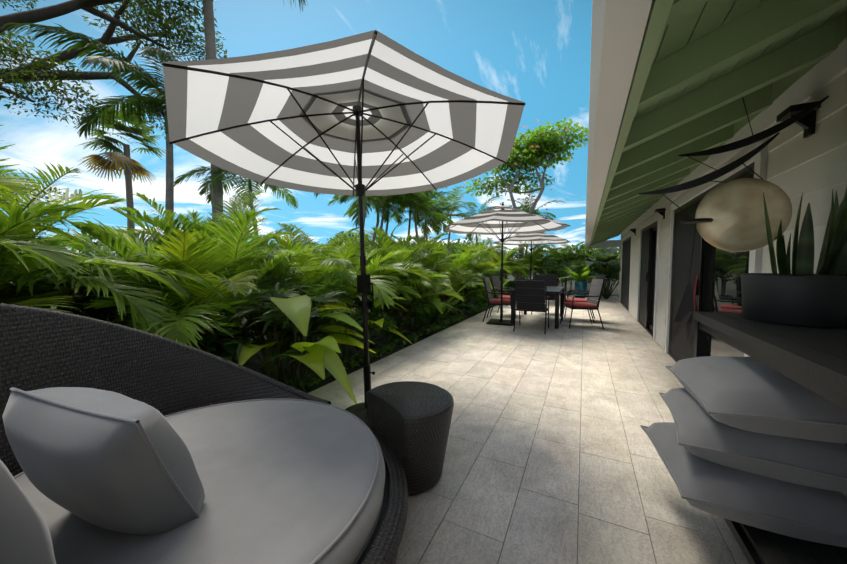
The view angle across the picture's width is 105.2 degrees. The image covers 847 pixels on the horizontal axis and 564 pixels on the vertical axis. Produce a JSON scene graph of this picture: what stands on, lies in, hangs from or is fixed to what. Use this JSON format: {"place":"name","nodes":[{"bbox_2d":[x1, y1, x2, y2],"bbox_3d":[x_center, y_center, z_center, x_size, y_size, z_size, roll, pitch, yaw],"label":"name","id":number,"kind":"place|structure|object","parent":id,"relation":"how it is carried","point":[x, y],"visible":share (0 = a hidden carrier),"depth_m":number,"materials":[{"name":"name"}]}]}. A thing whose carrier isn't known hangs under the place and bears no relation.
{"place":"outdoors","nodes":[
{"label":"outdoors","id":0,"kind":"place"},
{"bbox_2d":[0,0,620,260],"label":"sky","id":1,"kind":"structure","parent":0,"point":[536,53],"materials":[{"name":"blue"}]},
{"bbox_2d":[11,270,618,392],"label":"ground","id":2,"kind":"structure","parent":0,"point":[353,351],"depth_m":5.50,"materials":[{"name":"soil"}]},
{"bbox_2d":[1,22,177,244],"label":"tall palm","id":3,"kind":"object","parent":2,"relation":"on","point":[119,63],"depth_m":7.57,"materials":[{"name":"green plant"}]},
{"bbox_2d":[0,0,228,245],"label":"tree","id":4,"kind":"object","parent":2,"relation":"on","point":[15,54],"depth_m":7.98,"materials":[{"name":"green plant"}]},
{"bbox_2d":[75,105,165,250],"bbox_3d":[-17.217,-4.833,18.753,4.041,10.209,4.390,-1,3,-22],"label":"fan palm","id":5,"kind":"object","parent":2,"relation":"on","point":[117,158],"depth_m":18.68,"materials":[{"name":"green plant"}]},
{"bbox_2d":[203,0,307,219],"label":"coconut palm","id":6,"kind":"object","parent":2,"relation":"on","point":[209,28],"depth_m":7.41,"materials":[{"name":"plant"}]},
{"bbox_2d":[0,125,620,403],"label":"tropical foliage","id":7,"kind":"object","parent":2,"relation":"on","point":[201,284],"depth_m":3.49,"materials":[{"name":"green plant"}]},
{"bbox_2d":[463,118,588,280],"bbox_3d":[4.616,-3.494,15.545,6.222,7.884,4.318,0,3,5],"label":"flowering tree","id":8,"kind":"object","parent":2,"relation":"on","point":[542,142],"depth_m":14.75,"materials":[{"name":"green plant"}]},
{"bbox_2d":[308,295,748,563],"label":"patio tiles","id":9,"kind":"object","parent":2,"relation":"on","point":[478,364],"depth_m":2.25,"materials":[{"name":"tile"}]},
{"bbox_2d":[0,303,407,563],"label":"wicker daybed","id":10,"kind":"object","parent":9,"relation":"on","point":[40,348],"depth_m":1.72,"materials":[{"name":"black wicker"}]},
{"bbox_2d":[14,398,384,563],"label":"daybed cushion","id":11,"kind":"object","parent":10,"relation":"on","point":[292,481],"depth_m":1.22,"materials":[{"name":"grey fabric"}]},
{"bbox_2d":[0,387,204,563],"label":"daybed pillows","id":12,"kind":"object","parent":11,"relation":"on","point":[111,461],"depth_m":0.93,"materials":[{"name":"grey fabric"}]},
{"bbox_2d":[162,31,525,427],"bbox_3d":[-0.538,-0.223,2.747,2.713,2.737,2.716,2,3,26],"label":"umbrella frame","id":13,"kind":"object","parent":9,"relation":"on","point":[364,288],"depth_m":2.67,"materials":[{"name":"black metal"}]},
{"bbox_2d":[163,30,524,195],"bbox_3d":[-0.539,-1.243,2.692,2.708,0.539,2.712,2,3,26],"label":"umbrella canopy","id":14,"kind":"object","parent":13,"relation":"attached to","point":[197,103],"depth_m":2.45,"materials":[{"name":"white fabric"}]},
{"bbox_2d":[366,381,453,493],"bbox_3d":[-0.051,0.932,2.017,0.446,0.480,0.570,-2,4,-36],"label":"wicker side table","id":15,"kind":"object","parent":9,"relation":"on","point":[410,422],"depth_m":1.82,"materials":[{"name":"black wicker"}]},
{"bbox_2d":[444,202,549,325],"bbox_3d":[1.703,-0.412,7.015,2.676,2.625,2.676,2,3,26],"label":"umbrella frame","id":16,"kind":"object","parent":9,"relation":"on","point":[501,321],"depth_m":7.00,"materials":[{"name":"black metal"}]},
{"bbox_2d":[443,205,570,234],"bbox_3d":[1.703,-1.387,6.962,2.670,0.516,2.670,2,3,26],"label":"umbrella canopy","id":17,"kind":"object","parent":16,"relation":"attached to","point":[511,216],"depth_m":7.02,"materials":[{"name":"white fabric"}]},
{"bbox_2d":[511,286,563,328],"bbox_3d":[2.641,0.512,7.381,0.950,0.741,1.700,2,3,26],"label":"dining table","id":18,"kind":"object","parent":9,"relation":"on","point":[556,292],"depth_m":6.80,"materials":[{"name":"black metal"}]},
{"bbox_2d":[504,240,570,278],"bbox_3d":[3.813,-0.653,11.487,2.525,2.625,2.525,2,3,26],"label":"umbrella frame","id":19,"kind":"object","parent":9,"relation":"on","point":[531,249],"depth_m":11.46,"materials":[{"name":"black metal"}]},
{"bbox_2d":[493,232,568,244],"bbox_3d":[3.813,-1.629,11.434,2.518,0.516,2.518,2,3,26],"label":"umbrella canopy","id":20,"kind":"object","parent":19,"relation":"attached to","point":[539,237],"depth_m":10.87,"materials":[{"name":"white fabric"}]},
{"bbox_2d":[481,274,607,333],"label":"chair frames","id":21,"kind":"structure","parent":9,"relation":"on","point":[572,292],"depth_m":6.94,"materials":[{"name":"black metal"}]},
{"bbox_2d":[483,275,604,311],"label":"dining chair slings","id":22,"kind":"object","parent":21,"relation":"attached to","point":[530,295],"depth_m":6.17,"materials":[{"name":"grey fabric"}]},
{"bbox_2d":[489,295,596,307],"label":"chair cushions","id":23,"kind":"object","parent":22,"relation":"on","point":[580,302],"depth_m":7.13,"materials":[{"name":"red fabric"}]},
{"bbox_2d":[418,312,735,563],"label":"paving joints","id":24,"kind":"object","parent":9,"relation":"in","point":[579,471],"depth_m":1.92,"materials":[{"name":"grey concrete"}]},
{"bbox_2d":[574,281,587,297],"bbox_3d":[5.824,0.303,11.993,0.450,0.660,0.450,2,3,26],"label":"plant pot","id":25,"kind":"object","parent":9,"relation":"on","point":[582,285],"depth_m":11.83,"materials":[{"name":"ceramic"}]},
{"bbox_2d":[558,263,596,281],"bbox_3d":[5.739,-0.348,12.011,1.427,0.697,1.167,2,3,26],"label":"potted plant","id":26,"kind":"object","parent":25,"relation":"in","point":[581,274],"depth_m":11.84,"materials":[{"name":"green plant"}]},
{"bbox_2d":[694,320,846,563],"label":"console table frame","id":27,"kind":"object","parent":9,"relation":"on","point":[702,331],"depth_m":1.24,"materials":[{"name":"black metal"}]},
{"bbox_2d":[638,95,828,322],"bbox_3d":[1.678,-0.398,1.849,0.782,1.296,0.162,3,4,40],"label":"hanging mobile","id":28,"kind":"object","parent":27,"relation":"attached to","point":[686,306],"depth_m":1.87,"materials":[{"name":"black metal"}]},
{"bbox_2d":[693,311,846,563],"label":"console boards","id":29,"kind":"object","parent":27,"relation":"attached to","point":[819,355],"depth_m":1.20,"materials":[{"name":"black wood"}]},
{"bbox_2d":[640,356,846,547],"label":"stacked cushions","id":30,"kind":"object","parent":29,"relation":"on","point":[750,441],"depth_m":1.27,"materials":[{"name":"grey fabric"}]},
{"bbox_2d":[741,273,846,327],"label":"planter","id":31,"kind":"object","parent":29,"relation":"on","point":[816,301],"depth_m":1.40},
{"bbox_2d":[763,187,846,274],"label":"snake plant","id":32,"kind":"object","parent":31,"relation":"in","point":[833,258],"depth_m":1.44,"materials":[{"name":"green plant"}]},
{"bbox_2d":[623,136,770,272],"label":"house wall","id":33,"kind":"structure","parent":2,"relation":"on","point":[742,152],"depth_m":2.66,"materials":[{"name":"white"}]},
{"bbox_2d":[621,161,754,361],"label":"sliding door frames","id":34,"kind":"structure","parent":33,"relation":"attached to","point":[745,172],"depth_m":4.23,"materials":[{"name":"black metal"}]},
{"bbox_2d":[621,199,702,359],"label":"sliding door screens","id":35,"kind":"object","parent":34,"relation":"in","point":[682,348],"depth_m":4.22,"materials":[{"name":"grey fabric"}]},
{"bbox_2d":[647,230,749,356],"bbox_3d":[4.518,-0.093,6.500,0.031,1.785,9.040,2,3,26],"label":"sliding door glass","id":36,"kind":"object","parent":34,"relation":"in","point":[726,269],"depth_m":3.05,"materials":[{"name":"glass"}]},
{"bbox_2d":[619,71,846,496],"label":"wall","id":37,"kind":"structure","parent":33,"relation":"attached to","point":[813,168],"depth_m":1.80,"materials":[{"name":"white paint"}]},
{"bbox_2d":[630,101,820,234],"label":"wall sconces","id":38,"kind":"object","parent":37,"relation":"attached to","point":[807,122],"depth_m":1.76,"materials":[{"name":"black metal"}]},
{"bbox_2d":[619,39,846,356],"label":"door casings","id":39,"kind":"structure","parent":33,"relation":"attached to","point":[821,75],"depth_m":2.46,"materials":[{"name":"white"}]},
{"bbox_3d":[5.022,-2.204,3.016,5.990,2.378,18.070,2,3,26],"label":"roof deck","id":40,"kind":"object","parent":33,"relation":"on","visible":0},
{"bbox_2d":[585,0,651,246],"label":"fascia gutter","id":41,"kind":"object","parent":40,"relation":"attached to","point":[618,29],"depth_m":1.18,"materials":[{"name":"white paint"}]},
{"bbox_2d":[589,0,846,246],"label":"eave soffit rafters","id":42,"kind":"object","parent":40,"relation":"attached to","point":[702,68],"depth_m":1.66,"materials":[{"name":"green wood"}]},
{"bbox_2d":[669,275,709,346],"bbox_3d":[1.586,0.178,1.923,0.178,0.444,0.060,3,5,48],"label":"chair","id":43,"kind":"object","parent":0,"point":[681,325],"depth_m":1.95,"materials":[{"name":"black metal"}]},
{"bbox_2d":[695,178,791,251],"bbox_3d":[1.804,-0.379,1.831,0.416,0.416,0.035,2,3,26],"label":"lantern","id":44,"kind":"object","parent":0,"point":[734,210],"depth_m":1.82,"materials":[{"name":"beige paper"}]}
]}

